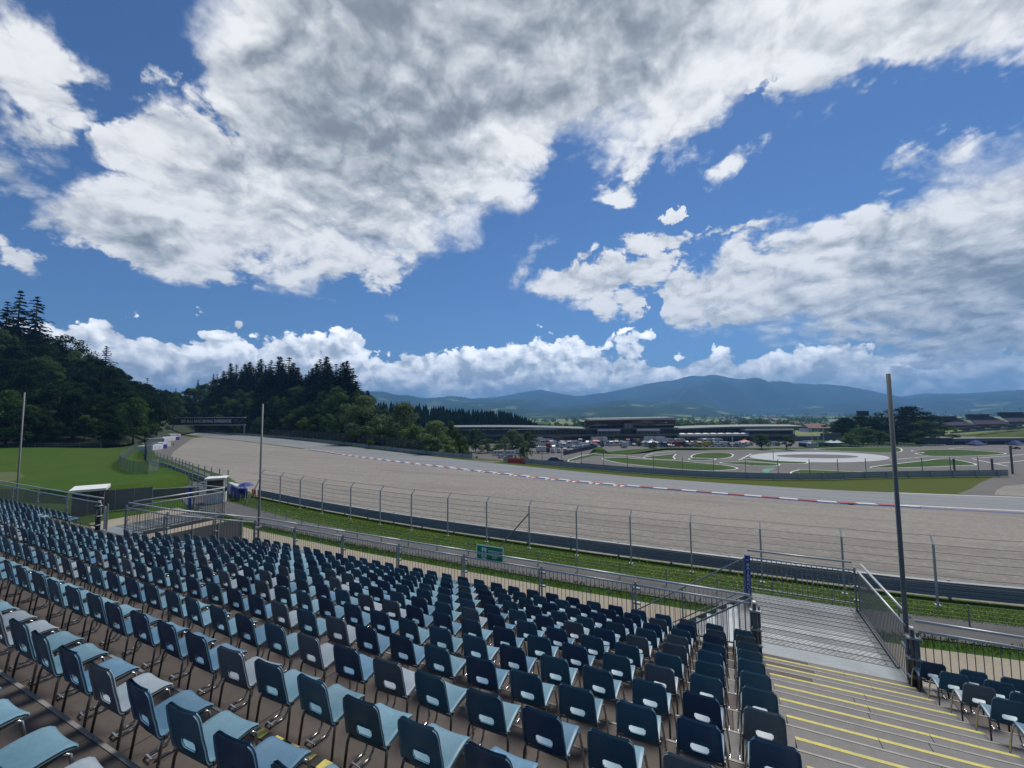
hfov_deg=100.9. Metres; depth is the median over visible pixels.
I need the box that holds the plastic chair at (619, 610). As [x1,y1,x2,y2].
[608,604,623,616]
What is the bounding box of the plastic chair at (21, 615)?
[0,610,37,668]
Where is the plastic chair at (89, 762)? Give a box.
[0,757,102,767]
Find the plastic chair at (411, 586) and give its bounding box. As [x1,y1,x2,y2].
[401,579,417,592]
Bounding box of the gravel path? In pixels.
[90,508,1023,689]
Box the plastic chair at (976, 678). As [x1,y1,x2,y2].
[949,669,987,698]
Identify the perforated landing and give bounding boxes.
[100,512,222,536]
[749,593,907,681]
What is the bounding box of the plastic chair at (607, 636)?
[594,627,619,650]
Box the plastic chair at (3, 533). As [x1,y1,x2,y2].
[0,524,21,542]
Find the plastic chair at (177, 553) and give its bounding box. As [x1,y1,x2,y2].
[173,548,199,571]
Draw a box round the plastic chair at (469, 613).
[461,606,491,644]
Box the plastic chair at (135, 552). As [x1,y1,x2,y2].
[130,547,155,573]
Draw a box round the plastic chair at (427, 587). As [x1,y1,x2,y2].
[419,582,437,596]
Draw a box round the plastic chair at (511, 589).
[508,585,526,598]
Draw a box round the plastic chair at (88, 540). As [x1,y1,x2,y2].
[85,536,107,554]
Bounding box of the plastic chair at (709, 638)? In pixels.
[703,633,728,667]
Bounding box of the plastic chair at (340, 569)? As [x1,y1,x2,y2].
[336,565,350,582]
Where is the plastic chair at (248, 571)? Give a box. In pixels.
[243,565,271,587]
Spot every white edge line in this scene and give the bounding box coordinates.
[893,492,1023,497]
[916,505,1023,511]
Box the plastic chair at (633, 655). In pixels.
[615,642,644,678]
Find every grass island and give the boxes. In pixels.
[604,457,735,470]
[644,454,674,458]
[690,458,712,459]
[692,452,731,458]
[721,462,778,465]
[742,459,806,462]
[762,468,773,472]
[792,470,845,472]
[818,447,900,451]
[871,459,974,467]
[913,449,1003,455]
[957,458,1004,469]
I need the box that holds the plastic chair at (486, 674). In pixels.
[466,655,515,722]
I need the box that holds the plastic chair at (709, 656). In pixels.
[697,649,728,691]
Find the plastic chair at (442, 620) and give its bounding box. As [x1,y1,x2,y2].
[433,611,461,636]
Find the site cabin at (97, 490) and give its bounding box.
[69,483,110,515]
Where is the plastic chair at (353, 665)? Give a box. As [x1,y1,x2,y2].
[333,644,388,705]
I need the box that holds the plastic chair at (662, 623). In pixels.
[649,617,669,634]
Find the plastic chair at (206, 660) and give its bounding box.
[185,631,247,708]
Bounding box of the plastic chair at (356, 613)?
[343,602,370,626]
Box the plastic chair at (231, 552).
[227,548,239,565]
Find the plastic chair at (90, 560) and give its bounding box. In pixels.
[81,545,112,574]
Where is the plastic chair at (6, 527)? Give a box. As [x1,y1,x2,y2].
[3,523,23,543]
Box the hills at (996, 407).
[744,399,1023,414]
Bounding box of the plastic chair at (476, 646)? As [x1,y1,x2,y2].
[462,633,503,687]
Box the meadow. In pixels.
[0,447,191,503]
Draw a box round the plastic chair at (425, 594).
[416,588,436,615]
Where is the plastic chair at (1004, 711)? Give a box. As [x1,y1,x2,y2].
[975,697,1023,746]
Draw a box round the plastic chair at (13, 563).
[0,561,22,596]
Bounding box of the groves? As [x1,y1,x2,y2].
[531,411,1023,430]
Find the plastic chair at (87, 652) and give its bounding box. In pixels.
[31,630,108,716]
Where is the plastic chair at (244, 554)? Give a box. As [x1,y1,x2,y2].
[239,550,252,563]
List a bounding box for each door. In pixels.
[72,493,86,514]
[88,491,102,512]
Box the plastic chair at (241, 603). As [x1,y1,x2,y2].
[226,587,266,622]
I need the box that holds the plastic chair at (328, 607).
[318,596,353,626]
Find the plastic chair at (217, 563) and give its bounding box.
[212,558,239,573]
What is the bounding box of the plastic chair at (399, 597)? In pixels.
[390,590,410,618]
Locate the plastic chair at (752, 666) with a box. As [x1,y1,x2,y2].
[734,658,765,692]
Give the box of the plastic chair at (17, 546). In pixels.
[13,541,48,570]
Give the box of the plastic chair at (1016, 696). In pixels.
[995,691,1023,731]
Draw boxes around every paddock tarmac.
[456,440,813,460]
[922,436,1023,446]
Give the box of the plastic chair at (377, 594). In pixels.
[368,585,389,603]
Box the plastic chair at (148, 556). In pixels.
[143,550,171,567]
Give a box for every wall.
[153,487,198,498]
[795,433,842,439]
[950,425,1023,432]
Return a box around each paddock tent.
[590,438,600,443]
[798,440,813,446]
[830,440,845,446]
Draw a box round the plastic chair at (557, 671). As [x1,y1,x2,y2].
[540,654,580,687]
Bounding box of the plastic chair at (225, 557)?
[220,552,244,573]
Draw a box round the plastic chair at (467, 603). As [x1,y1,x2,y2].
[460,598,487,629]
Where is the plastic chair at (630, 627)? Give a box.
[615,616,636,635]
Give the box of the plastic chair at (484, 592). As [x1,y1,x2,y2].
[478,589,500,611]
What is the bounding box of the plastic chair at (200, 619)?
[185,596,230,641]
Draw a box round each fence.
[0,443,100,447]
[104,486,152,510]
[119,443,159,473]
[144,434,162,459]
[145,449,228,497]
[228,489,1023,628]
[246,470,1023,605]
[270,429,438,451]
[524,448,978,472]
[563,443,603,455]
[842,445,920,446]
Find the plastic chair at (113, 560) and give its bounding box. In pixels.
[107,553,141,583]
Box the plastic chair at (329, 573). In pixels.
[325,568,349,592]
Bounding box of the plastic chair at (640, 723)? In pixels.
[616,699,666,767]
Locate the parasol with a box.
[238,482,253,498]
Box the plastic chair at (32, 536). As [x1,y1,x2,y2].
[28,531,57,556]
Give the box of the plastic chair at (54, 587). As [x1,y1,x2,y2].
[47,578,97,634]
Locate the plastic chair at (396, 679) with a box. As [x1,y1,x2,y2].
[373,657,429,724]
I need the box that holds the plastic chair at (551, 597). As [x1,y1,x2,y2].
[546,592,558,602]
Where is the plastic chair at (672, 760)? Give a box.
[663,751,713,767]
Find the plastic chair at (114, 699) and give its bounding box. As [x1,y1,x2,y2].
[87,661,172,760]
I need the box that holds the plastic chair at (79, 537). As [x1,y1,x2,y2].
[76,533,102,554]
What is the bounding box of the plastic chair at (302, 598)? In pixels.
[296,590,318,613]
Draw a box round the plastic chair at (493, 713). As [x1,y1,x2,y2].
[466,687,526,758]
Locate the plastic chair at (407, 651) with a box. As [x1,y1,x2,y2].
[389,633,435,675]
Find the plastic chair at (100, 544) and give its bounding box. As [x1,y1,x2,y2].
[95,538,118,554]
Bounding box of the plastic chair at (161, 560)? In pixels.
[156,554,184,572]
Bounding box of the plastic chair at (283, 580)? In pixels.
[276,574,296,593]
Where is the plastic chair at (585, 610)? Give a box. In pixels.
[576,603,590,617]
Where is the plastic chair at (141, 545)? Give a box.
[137,540,158,553]
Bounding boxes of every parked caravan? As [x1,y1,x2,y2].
[493,450,503,454]
[503,450,514,454]
[571,441,578,444]
[573,445,582,448]
[606,441,613,445]
[641,441,651,446]
[658,441,666,446]
[670,441,681,446]
[674,438,684,440]
[695,441,701,445]
[697,438,706,441]
[712,438,722,442]
[734,441,744,446]
[808,443,818,446]
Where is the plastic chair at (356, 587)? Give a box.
[349,581,368,606]
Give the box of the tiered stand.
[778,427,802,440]
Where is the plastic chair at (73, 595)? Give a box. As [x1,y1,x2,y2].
[65,585,118,643]
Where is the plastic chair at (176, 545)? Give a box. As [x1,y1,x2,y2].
[173,541,195,560]
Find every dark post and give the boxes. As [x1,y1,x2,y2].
[990,458,993,469]
[1008,445,1013,473]
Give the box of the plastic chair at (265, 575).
[259,569,276,588]
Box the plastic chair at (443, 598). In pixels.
[437,593,459,610]
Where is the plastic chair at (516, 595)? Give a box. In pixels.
[513,591,525,608]
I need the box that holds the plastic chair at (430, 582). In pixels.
[422,577,438,590]
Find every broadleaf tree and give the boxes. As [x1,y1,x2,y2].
[0,328,25,352]
[0,338,10,348]
[0,358,51,389]
[0,373,60,409]
[0,380,19,399]
[0,390,46,444]
[0,405,45,443]
[3,389,41,420]
[5,414,47,443]
[14,344,54,365]
[18,332,43,350]
[19,414,71,443]
[26,355,66,380]
[26,388,58,415]
[31,365,54,386]
[34,337,68,355]
[36,345,63,364]
[40,391,103,439]
[41,335,98,359]
[43,392,98,432]
[43,412,71,439]
[46,361,77,381]
[46,372,73,400]
[50,367,80,381]
[55,344,96,358]
[55,354,79,370]
[56,350,93,377]
[57,399,109,424]
[66,415,100,440]
[75,357,106,368]
[83,413,124,447]
[84,360,117,376]
[85,394,127,421]
[91,367,133,392]
[94,392,129,420]
[102,416,135,446]
[106,391,149,430]
[113,382,142,397]
[113,397,158,444]
[117,368,131,382]
[121,381,140,397]
[125,376,140,382]
[129,417,162,441]
[130,398,165,428]
[134,384,154,397]
[144,384,164,400]
[147,396,175,425]
[147,401,176,435]
[149,389,167,401]
[162,391,175,409]
[166,392,186,417]
[175,399,197,415]
[181,388,191,397]
[184,388,202,402]
[194,386,202,399]
[196,383,211,398]
[197,390,212,406]
[201,384,217,400]
[202,397,223,413]
[202,412,215,429]
[205,393,216,405]
[206,415,226,431]
[209,397,233,415]
[213,390,233,406]
[214,425,235,432]
[220,386,236,399]
[222,399,242,416]
[227,398,252,415]
[230,425,245,431]
[232,389,244,400]
[236,398,257,416]
[237,380,250,396]
[241,415,253,429]
[245,390,257,407]
[245,402,261,418]
[249,417,260,432]
[255,400,274,417]
[257,389,281,406]
[259,417,271,432]
[263,416,282,431]
[264,396,287,416]
[274,404,289,424]
[275,414,299,430]
[277,405,297,422]
[280,390,293,405]
[282,386,306,407]
[288,414,304,430]
[291,407,305,422]
[295,404,321,422]
[295,417,311,430]
[302,397,331,424]
[304,414,326,431]
[315,399,336,420]
[318,414,335,431]
[321,391,349,419]
[325,379,345,393]
[326,386,345,401]
[333,403,350,425]
[339,395,386,442]
[339,396,358,416]
[341,417,355,431]
[342,385,364,403]
[343,394,354,403]
[353,389,362,395]
[353,415,371,433]
[360,414,379,434]
[367,395,388,418]
[384,401,428,438]
[417,420,457,451]
[441,420,459,452]
[452,433,467,453]
[499,430,529,449]
[516,432,539,450]
[750,434,772,448]
[775,435,794,449]
[821,417,877,435]
[823,424,853,439]
[847,416,883,434]
[848,427,880,444]
[856,418,896,437]
[868,406,953,428]
[868,421,916,436]
[875,429,925,443]
[895,424,931,441]
[909,420,947,436]
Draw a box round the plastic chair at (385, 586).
[377,580,395,594]
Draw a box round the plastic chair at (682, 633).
[671,628,696,659]
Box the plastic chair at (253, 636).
[235,613,285,668]
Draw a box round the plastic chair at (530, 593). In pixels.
[526,589,538,599]
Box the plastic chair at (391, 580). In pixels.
[384,575,400,588]
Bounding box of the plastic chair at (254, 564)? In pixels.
[248,559,263,577]
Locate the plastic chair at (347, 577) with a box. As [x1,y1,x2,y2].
[341,572,358,585]
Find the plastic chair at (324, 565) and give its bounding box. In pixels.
[321,562,336,574]
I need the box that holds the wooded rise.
[195,396,344,434]
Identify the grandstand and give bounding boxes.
[0,516,1023,767]
[922,416,975,428]
[965,414,1009,426]
[997,412,1023,424]
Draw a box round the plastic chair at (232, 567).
[226,562,254,587]
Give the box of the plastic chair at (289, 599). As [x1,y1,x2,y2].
[274,585,305,625]
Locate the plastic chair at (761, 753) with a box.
[744,736,801,767]
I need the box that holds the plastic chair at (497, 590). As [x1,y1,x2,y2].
[494,587,512,600]
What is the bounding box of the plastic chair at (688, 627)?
[677,623,698,651]
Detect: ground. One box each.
[0,472,23,482]
[9,414,1023,660]
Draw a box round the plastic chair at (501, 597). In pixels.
[498,593,518,604]
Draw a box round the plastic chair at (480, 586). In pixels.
[475,584,494,604]
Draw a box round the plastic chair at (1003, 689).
[971,679,1014,715]
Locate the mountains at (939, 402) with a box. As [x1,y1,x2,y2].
[906,392,1023,411]
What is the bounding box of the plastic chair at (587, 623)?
[576,615,600,642]
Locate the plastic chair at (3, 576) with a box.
[0,566,34,603]
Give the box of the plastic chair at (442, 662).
[424,643,471,705]
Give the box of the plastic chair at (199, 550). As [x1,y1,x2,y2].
[195,547,218,560]
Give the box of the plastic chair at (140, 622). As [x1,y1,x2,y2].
[130,610,188,677]
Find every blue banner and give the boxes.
[188,487,191,510]
[744,555,751,595]
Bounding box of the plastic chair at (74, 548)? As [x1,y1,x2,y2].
[70,542,101,568]
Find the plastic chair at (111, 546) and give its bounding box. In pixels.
[107,541,134,571]
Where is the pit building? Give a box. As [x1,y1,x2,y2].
[450,417,805,442]
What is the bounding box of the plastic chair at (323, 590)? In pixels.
[315,583,344,618]
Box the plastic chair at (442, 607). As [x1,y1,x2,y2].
[435,601,461,621]
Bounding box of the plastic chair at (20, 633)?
[9,618,84,697]
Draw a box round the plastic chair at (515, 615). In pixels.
[509,609,534,635]
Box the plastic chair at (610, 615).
[600,608,615,622]
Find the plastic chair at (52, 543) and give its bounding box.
[47,537,77,565]
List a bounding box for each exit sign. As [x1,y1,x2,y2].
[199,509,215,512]
[476,544,503,561]
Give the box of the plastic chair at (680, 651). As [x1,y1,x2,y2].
[662,642,690,681]
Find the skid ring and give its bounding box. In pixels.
[750,452,889,461]
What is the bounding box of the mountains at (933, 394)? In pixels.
[903,390,1023,397]
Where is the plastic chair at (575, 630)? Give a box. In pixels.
[564,620,589,642]
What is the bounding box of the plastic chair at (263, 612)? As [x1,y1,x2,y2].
[247,593,288,634]
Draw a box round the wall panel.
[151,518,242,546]
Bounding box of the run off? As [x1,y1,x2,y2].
[154,436,212,476]
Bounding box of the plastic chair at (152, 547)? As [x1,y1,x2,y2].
[148,542,172,563]
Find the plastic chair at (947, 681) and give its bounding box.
[928,671,971,712]
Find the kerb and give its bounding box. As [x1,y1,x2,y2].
[314,450,920,507]
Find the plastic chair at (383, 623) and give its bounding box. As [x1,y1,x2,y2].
[370,609,398,635]
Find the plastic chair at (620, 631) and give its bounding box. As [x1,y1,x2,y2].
[606,621,629,642]
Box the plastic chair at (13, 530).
[10,526,38,545]
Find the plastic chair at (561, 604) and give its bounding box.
[555,598,573,611]
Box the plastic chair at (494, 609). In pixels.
[484,603,508,628]
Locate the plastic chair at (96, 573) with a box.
[90,566,131,605]
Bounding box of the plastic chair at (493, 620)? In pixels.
[487,612,516,643]
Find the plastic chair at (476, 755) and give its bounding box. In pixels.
[464,741,537,767]
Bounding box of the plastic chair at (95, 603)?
[86,592,141,653]
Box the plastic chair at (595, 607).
[587,600,600,612]
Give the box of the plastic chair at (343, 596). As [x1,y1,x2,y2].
[335,588,357,617]
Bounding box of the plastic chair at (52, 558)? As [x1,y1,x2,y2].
[47,552,85,589]
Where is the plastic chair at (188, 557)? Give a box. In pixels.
[184,552,210,567]
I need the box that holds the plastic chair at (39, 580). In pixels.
[31,571,82,624]
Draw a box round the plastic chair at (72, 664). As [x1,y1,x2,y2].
[58,645,139,737]
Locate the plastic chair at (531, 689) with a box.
[510,668,558,723]
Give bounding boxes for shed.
[913,437,1023,444]
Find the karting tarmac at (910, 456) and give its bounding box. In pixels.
[568,445,1023,474]
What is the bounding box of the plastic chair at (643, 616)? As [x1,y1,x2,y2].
[631,609,648,621]
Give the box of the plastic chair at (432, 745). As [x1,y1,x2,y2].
[397,716,469,767]
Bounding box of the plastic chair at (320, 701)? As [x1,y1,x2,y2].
[297,673,367,767]
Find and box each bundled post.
[93,500,102,529]
[749,600,762,653]
[904,625,925,688]
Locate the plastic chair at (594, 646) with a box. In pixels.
[581,634,610,660]
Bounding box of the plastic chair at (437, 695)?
[414,670,473,740]
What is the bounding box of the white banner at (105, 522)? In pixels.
[103,504,108,530]
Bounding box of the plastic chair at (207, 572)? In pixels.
[201,565,232,597]
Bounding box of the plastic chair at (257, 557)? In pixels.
[252,553,264,566]
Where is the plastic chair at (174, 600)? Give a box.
[165,589,210,637]
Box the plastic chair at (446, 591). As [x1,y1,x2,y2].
[438,586,458,601]
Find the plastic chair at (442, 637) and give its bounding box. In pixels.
[429,625,466,675]
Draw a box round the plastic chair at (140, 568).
[135,561,170,590]
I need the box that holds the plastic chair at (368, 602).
[358,593,381,626]
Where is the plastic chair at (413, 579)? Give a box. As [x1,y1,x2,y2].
[405,574,422,587]
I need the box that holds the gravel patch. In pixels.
[994,484,1023,495]
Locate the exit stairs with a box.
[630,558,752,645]
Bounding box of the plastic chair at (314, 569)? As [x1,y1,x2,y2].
[308,565,324,586]
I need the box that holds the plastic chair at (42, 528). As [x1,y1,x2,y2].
[39,524,57,537]
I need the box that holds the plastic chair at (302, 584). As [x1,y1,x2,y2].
[296,577,325,611]
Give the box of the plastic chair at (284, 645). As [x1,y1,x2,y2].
[264,622,316,676]
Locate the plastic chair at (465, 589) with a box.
[458,585,480,607]
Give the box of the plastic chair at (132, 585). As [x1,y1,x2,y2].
[125,577,168,626]
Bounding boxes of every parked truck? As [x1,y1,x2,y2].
[534,437,546,442]
[536,446,549,452]
[599,437,606,442]
[621,442,627,447]
[643,437,654,440]
[654,437,668,442]
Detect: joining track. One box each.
[469,460,500,462]
[958,472,1023,496]
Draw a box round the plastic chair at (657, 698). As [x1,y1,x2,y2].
[632,677,676,740]
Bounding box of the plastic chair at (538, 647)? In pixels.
[527,634,560,673]
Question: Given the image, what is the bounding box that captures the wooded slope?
[0,394,194,444]
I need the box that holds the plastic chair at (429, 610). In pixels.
[411,596,434,628]
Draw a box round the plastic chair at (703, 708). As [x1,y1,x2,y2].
[682,690,730,757]
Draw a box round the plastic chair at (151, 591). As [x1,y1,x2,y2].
[143,582,188,627]
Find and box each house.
[799,424,829,431]
[827,419,837,423]
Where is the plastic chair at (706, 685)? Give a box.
[690,672,729,728]
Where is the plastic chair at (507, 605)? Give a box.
[503,599,525,613]
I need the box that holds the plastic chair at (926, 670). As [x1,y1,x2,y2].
[911,661,949,698]
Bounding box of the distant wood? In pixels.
[376,401,542,435]
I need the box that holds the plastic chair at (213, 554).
[209,549,232,573]
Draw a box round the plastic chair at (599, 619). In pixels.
[590,611,606,628]
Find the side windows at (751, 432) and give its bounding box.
[742,431,791,439]
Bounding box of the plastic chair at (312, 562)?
[308,559,321,571]
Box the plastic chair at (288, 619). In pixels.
[271,600,312,636]
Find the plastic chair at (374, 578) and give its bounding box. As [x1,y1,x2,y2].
[367,571,383,583]
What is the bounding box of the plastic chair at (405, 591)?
[396,584,416,599]
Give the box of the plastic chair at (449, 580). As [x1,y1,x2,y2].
[441,577,457,588]
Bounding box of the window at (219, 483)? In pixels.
[207,479,223,493]
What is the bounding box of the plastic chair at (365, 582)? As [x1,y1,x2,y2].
[359,575,377,589]
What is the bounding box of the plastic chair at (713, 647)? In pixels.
[702,641,729,678]
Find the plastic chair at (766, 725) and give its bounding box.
[739,706,787,761]
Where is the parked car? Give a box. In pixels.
[547,457,563,461]
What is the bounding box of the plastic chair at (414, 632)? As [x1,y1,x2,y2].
[398,617,429,645]
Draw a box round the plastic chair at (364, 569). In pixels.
[359,565,373,581]
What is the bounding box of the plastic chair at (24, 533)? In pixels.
[20,528,46,548]
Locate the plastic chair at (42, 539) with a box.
[38,533,68,564]
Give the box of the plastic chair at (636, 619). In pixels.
[624,612,643,627]
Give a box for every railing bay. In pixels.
[0,480,13,500]
[11,483,39,506]
[36,487,68,513]
[64,492,103,527]
[123,502,169,539]
[132,487,225,531]
[163,509,217,540]
[193,484,224,513]
[212,513,255,545]
[253,517,296,539]
[293,523,343,554]
[341,531,399,564]
[396,539,464,579]
[461,550,542,590]
[538,562,635,611]
[632,576,749,642]
[747,549,861,609]
[856,564,911,676]
[914,619,1023,683]
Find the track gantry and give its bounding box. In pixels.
[170,417,245,433]
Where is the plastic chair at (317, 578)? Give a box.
[311,573,329,588]
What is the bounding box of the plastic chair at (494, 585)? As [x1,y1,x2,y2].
[491,582,507,594]
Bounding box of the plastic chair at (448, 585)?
[440,581,457,594]
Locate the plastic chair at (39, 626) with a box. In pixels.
[0,612,58,682]
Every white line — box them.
[604,457,737,470]
[870,459,976,467]
[911,449,1005,455]
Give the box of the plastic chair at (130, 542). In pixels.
[127,537,147,550]
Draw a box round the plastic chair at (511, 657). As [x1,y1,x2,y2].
[499,643,539,688]
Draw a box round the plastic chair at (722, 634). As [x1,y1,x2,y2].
[706,628,728,658]
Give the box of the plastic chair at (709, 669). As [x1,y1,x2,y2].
[695,660,729,707]
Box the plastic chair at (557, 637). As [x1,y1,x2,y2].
[546,626,576,650]
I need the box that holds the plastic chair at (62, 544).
[58,539,89,566]
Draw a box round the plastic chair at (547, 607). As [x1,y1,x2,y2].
[542,601,562,616]
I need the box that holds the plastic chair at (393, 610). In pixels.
[382,599,406,620]
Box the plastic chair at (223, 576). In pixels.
[218,569,237,588]
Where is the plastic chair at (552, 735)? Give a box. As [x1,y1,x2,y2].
[522,705,585,767]
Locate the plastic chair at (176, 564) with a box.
[171,557,201,587]
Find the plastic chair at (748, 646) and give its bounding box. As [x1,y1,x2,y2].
[734,641,759,668]
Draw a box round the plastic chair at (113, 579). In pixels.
[106,571,148,611]
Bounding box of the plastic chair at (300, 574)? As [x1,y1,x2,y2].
[294,569,321,595]
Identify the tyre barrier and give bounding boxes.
[137,444,166,450]
[147,436,178,441]
[158,442,170,445]
[228,482,247,498]
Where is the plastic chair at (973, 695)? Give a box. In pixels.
[950,682,999,729]
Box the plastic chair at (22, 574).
[15,565,64,617]
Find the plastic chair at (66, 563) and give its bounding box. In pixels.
[61,556,99,594]
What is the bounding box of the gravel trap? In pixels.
[171,437,1023,605]
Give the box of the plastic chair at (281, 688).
[254,658,322,744]
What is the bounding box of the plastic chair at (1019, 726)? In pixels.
[1009,721,1023,753]
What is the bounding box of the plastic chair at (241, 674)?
[217,645,283,725]
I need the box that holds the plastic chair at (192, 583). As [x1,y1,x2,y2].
[185,576,223,612]
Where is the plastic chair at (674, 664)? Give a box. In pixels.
[655,651,687,690]
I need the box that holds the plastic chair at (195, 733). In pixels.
[166,701,258,767]
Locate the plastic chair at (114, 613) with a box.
[105,601,161,666]
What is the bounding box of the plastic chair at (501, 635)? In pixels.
[493,626,526,663]
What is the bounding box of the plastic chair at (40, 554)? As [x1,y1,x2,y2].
[35,548,73,583]
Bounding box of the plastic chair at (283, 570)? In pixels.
[278,565,294,582]
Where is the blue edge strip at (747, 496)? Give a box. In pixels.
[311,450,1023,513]
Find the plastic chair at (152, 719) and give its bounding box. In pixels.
[126,678,213,767]
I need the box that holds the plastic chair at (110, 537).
[106,533,126,550]
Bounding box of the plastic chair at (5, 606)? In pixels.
[0,601,16,652]
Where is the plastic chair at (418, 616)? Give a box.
[406,604,432,642]
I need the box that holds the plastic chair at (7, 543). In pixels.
[2,537,37,570]
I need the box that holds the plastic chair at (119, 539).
[116,535,137,555]
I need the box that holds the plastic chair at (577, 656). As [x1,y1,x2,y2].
[562,642,597,670]
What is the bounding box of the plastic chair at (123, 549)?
[118,544,146,565]
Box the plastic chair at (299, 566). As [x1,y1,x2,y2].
[294,562,308,575]
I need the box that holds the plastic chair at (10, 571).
[3,559,49,609]
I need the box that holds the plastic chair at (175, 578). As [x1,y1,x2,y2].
[168,570,204,604]
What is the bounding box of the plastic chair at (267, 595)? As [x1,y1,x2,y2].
[254,579,288,610]
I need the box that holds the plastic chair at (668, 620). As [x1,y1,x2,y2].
[655,613,673,630]
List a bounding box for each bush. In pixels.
[366,426,394,445]
[391,424,424,446]
[458,444,477,457]
[463,428,489,450]
[477,438,499,452]
[498,436,508,450]
[514,444,532,458]
[648,441,656,447]
[834,432,864,444]
[864,430,889,444]
[895,430,938,444]
[935,424,960,437]
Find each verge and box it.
[227,478,1023,625]
[246,435,997,495]
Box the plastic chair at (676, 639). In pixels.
[667,634,694,670]
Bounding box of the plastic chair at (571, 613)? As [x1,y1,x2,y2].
[565,606,586,621]
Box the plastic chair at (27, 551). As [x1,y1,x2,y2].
[22,544,59,578]
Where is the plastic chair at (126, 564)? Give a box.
[121,557,151,588]
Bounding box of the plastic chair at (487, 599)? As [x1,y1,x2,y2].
[481,595,505,622]
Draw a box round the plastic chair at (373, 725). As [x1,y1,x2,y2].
[342,694,417,767]
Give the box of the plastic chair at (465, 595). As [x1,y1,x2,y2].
[458,591,482,616]
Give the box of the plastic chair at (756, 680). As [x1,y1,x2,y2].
[736,670,771,709]
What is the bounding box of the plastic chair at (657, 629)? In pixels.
[643,622,666,642]
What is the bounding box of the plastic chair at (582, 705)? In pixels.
[558,683,608,733]
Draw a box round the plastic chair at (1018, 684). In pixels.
[1000,676,1023,693]
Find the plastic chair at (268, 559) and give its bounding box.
[265,556,279,569]
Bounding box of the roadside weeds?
[187,507,1023,657]
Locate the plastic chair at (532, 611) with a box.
[526,604,548,622]
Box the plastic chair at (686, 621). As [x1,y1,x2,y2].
[679,618,700,645]
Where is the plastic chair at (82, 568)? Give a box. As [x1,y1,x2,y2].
[76,561,116,600]
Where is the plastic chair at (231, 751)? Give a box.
[213,730,310,767]
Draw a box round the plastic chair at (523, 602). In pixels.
[519,597,539,611]
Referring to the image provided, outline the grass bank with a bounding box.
[946,429,1023,437]
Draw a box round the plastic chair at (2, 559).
[0,557,10,587]
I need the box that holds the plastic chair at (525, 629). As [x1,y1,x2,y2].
[517,619,545,648]
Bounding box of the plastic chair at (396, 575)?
[389,571,402,582]
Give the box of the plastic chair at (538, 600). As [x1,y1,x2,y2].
[533,595,546,609]
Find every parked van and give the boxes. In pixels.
[703,441,713,446]
[719,442,729,446]
[817,442,828,446]
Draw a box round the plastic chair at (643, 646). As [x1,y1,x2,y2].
[626,634,654,662]
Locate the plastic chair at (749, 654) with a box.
[734,648,762,679]
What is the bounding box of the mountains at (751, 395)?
[425,375,963,414]
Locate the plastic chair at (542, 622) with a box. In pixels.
[535,614,561,633]
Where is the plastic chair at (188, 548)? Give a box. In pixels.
[184,544,207,557]
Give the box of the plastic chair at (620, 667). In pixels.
[603,652,637,701]
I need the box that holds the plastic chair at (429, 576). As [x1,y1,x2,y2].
[425,574,440,591]
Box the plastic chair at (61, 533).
[57,528,83,542]
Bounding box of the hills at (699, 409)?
[420,400,743,416]
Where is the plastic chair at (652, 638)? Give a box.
[636,627,661,651]
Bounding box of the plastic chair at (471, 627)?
[461,617,496,662]
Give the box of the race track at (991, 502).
[184,432,1023,510]
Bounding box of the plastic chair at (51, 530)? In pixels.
[47,526,66,540]
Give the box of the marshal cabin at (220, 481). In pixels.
[204,475,228,503]
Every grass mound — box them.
[589,447,609,453]
[626,447,746,453]
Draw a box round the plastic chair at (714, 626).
[706,623,728,651]
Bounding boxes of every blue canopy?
[965,440,987,445]
[1006,440,1023,444]
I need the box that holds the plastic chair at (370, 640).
[355,623,400,664]
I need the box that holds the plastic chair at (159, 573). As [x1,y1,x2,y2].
[151,566,188,603]
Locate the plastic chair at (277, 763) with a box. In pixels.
[271,759,338,767]
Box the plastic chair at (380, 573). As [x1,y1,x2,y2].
[374,568,385,579]
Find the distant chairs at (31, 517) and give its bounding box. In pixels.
[0,498,492,596]
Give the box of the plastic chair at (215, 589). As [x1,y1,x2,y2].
[206,581,244,615]
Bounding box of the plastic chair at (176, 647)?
[157,620,216,692]
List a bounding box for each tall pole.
[16,392,25,501]
[256,404,263,537]
[886,374,911,678]
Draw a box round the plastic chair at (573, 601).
[566,596,579,607]
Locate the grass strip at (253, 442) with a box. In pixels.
[190,435,303,448]
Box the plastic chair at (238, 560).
[234,555,247,569]
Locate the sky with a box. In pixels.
[0,0,1023,398]
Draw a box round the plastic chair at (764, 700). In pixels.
[737,685,778,731]
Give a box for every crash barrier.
[150,459,205,481]
[210,431,472,458]
[257,489,1023,603]
[503,457,1008,480]
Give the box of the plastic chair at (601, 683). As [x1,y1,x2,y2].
[582,664,625,705]
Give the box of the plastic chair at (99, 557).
[94,549,126,582]
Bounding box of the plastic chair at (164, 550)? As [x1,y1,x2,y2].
[159,545,183,560]
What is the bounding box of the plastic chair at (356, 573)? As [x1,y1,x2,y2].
[351,568,366,580]
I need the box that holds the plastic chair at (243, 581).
[236,574,269,602]
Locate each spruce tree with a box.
[0,290,44,342]
[0,301,23,337]
[7,296,61,349]
[95,346,117,367]
[144,378,153,397]
[162,389,170,415]
[209,374,220,393]
[210,363,236,395]
[217,365,239,389]
[218,371,227,392]
[228,364,253,393]
[233,362,256,387]
[241,359,266,388]
[241,370,258,396]
[248,366,275,394]
[250,360,276,390]
[253,357,290,396]
[257,357,301,395]
[273,362,300,389]
[278,367,305,399]
[296,368,315,398]
[301,359,325,397]
[304,363,318,381]
[308,356,337,390]
[316,364,333,398]
[319,364,337,388]
[322,362,361,404]
[338,361,360,388]
[341,368,364,402]
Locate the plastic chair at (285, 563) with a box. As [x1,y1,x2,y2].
[279,559,293,573]
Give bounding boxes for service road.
[180,481,1023,649]

